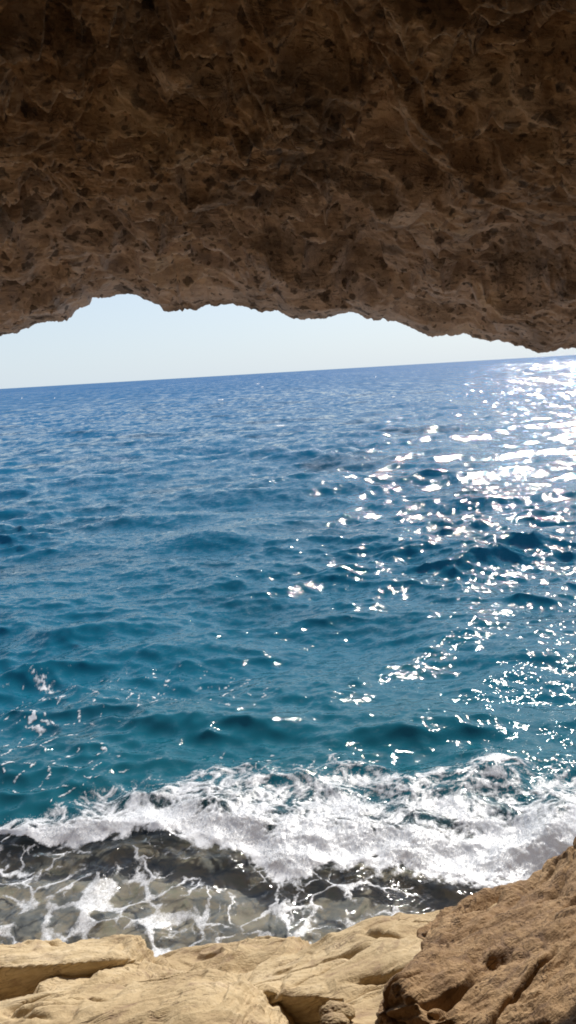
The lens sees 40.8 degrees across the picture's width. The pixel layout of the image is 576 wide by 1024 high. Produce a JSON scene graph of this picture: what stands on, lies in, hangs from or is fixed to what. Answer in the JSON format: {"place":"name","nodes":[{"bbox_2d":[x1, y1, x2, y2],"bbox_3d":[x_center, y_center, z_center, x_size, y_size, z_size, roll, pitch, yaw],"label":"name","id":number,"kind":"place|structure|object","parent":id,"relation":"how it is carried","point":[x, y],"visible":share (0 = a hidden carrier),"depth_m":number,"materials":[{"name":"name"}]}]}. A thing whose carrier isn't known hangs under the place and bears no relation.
{"place":"outdoors","nodes":[
{"label":"outdoors","id":0,"kind":"place"},
{"bbox_2d":[0,793,569,950],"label":"seabed","id":1,"kind":"structure","parent":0,"point":[240,878],"depth_m":9.51,"materials":[{"name":"grey stone"}]},
{"bbox_2d":[0,934,154,1000],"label":"rock ledge","id":2,"kind":"object","parent":1,"relation":"on","point":[27,967],"visible":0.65,"depth_m":4.60,"materials":[{"name":"beige stone"}]},
{"bbox_2d":[33,956,187,993],"bbox_3d":[-1.003,4.878,5.068,1.670,4.866,1.128,-3,10,0],"label":"layered rock","id":3,"kind":"object","parent":1,"relation":"on","point":[144,969],"visible":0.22,"depth_m":4.47,"materials":[{"name":"beige stone"}]},
{"bbox_2d":[155,935,311,980],"bbox_3d":[-0.217,4.899,5.366,1.469,4.882,1.351,-3,10,0],"label":"shore rock","id":4,"kind":"object","parent":1,"relation":"on","point":[248,959],"visible":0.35,"depth_m":4.83,"materials":[{"name":"beige stone"}]},
{"bbox_2d":[0,355,575,885],"bbox_3d":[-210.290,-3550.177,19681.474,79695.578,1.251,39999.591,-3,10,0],"label":"sea","id":5,"kind":"structure","parent":0,"point":[372,569],"depth_m":22.44,"materials":[{"name":"liquid"}]},
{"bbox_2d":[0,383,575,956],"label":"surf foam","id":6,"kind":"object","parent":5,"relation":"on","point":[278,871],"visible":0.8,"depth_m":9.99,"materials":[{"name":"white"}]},
{"bbox_2d":[0,743,575,876],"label":"sea spray","id":7,"kind":"object","parent":6,"relation":"on","point":[395,828],"visible":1,"depth_m":10.11,"materials":[{"name":"white liquid"}]},
{"bbox_2d":[0,294,575,388],"label":"sky","id":8,"kind":"structure","parent":0,"point":[121,337],"materials":[{"name":"white"}]},
{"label":"ground","id":9,"kind":"structure","parent":0,"visible":0},
{"bbox_2d":[0,968,294,1023],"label":"shore rock","id":10,"kind":"object","parent":9,"relation":"on","point":[209,996],"visible":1,"depth_m":3.79,"materials":[{"name":"beige stone"}]},
{"bbox_2d":[0,0,575,352],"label":"rock arch","id":11,"kind":"object","parent":9,"relation":"on","point":[411,164],"visible":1,"depth_m":3.92,"materials":[{"name":"brown stone"}]},
{"bbox_2d":[350,993,382,1023],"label":"shore rock","id":12,"kind":"object","parent":9,"relation":"on","point":[366,1011],"visible":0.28,"depth_m":3.69,"materials":[{"name":"beige stone"}]},
{"bbox_2d":[320,1012,349,1023],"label":"stone","id":13,"kind":"object","parent":12,"relation":"on","point":[334,1018],"visible":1,"depth_m":3.48,"materials":[{"name":"beige stone"}]},
{"bbox_2d":[319,1000,355,1020],"bbox_3d":[0.231,2.317,3.570,0.163,0.093,0.122,-6,11,-15],"label":"stone","id":14,"kind":"object","parent":12,"relation":"on","point":[347,1010],"visible":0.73,"depth_m":3.56,"materials":[{"name":"beige stone"}]},
{"bbox_2d":[249,903,496,1023],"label":"shore rock","id":15,"kind":"object","parent":9,"relation":"on","point":[363,960],"visible":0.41,"depth_m":4.19,"materials":[{"name":"beige stone"}]},
{"bbox_2d":[375,837,575,1023],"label":"boulder","id":16,"kind":"object","parent":9,"relation":"on","point":[509,957],"visible":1,"depth_m":3.52,"materials":[{"name":"brown stone"}]}
]}

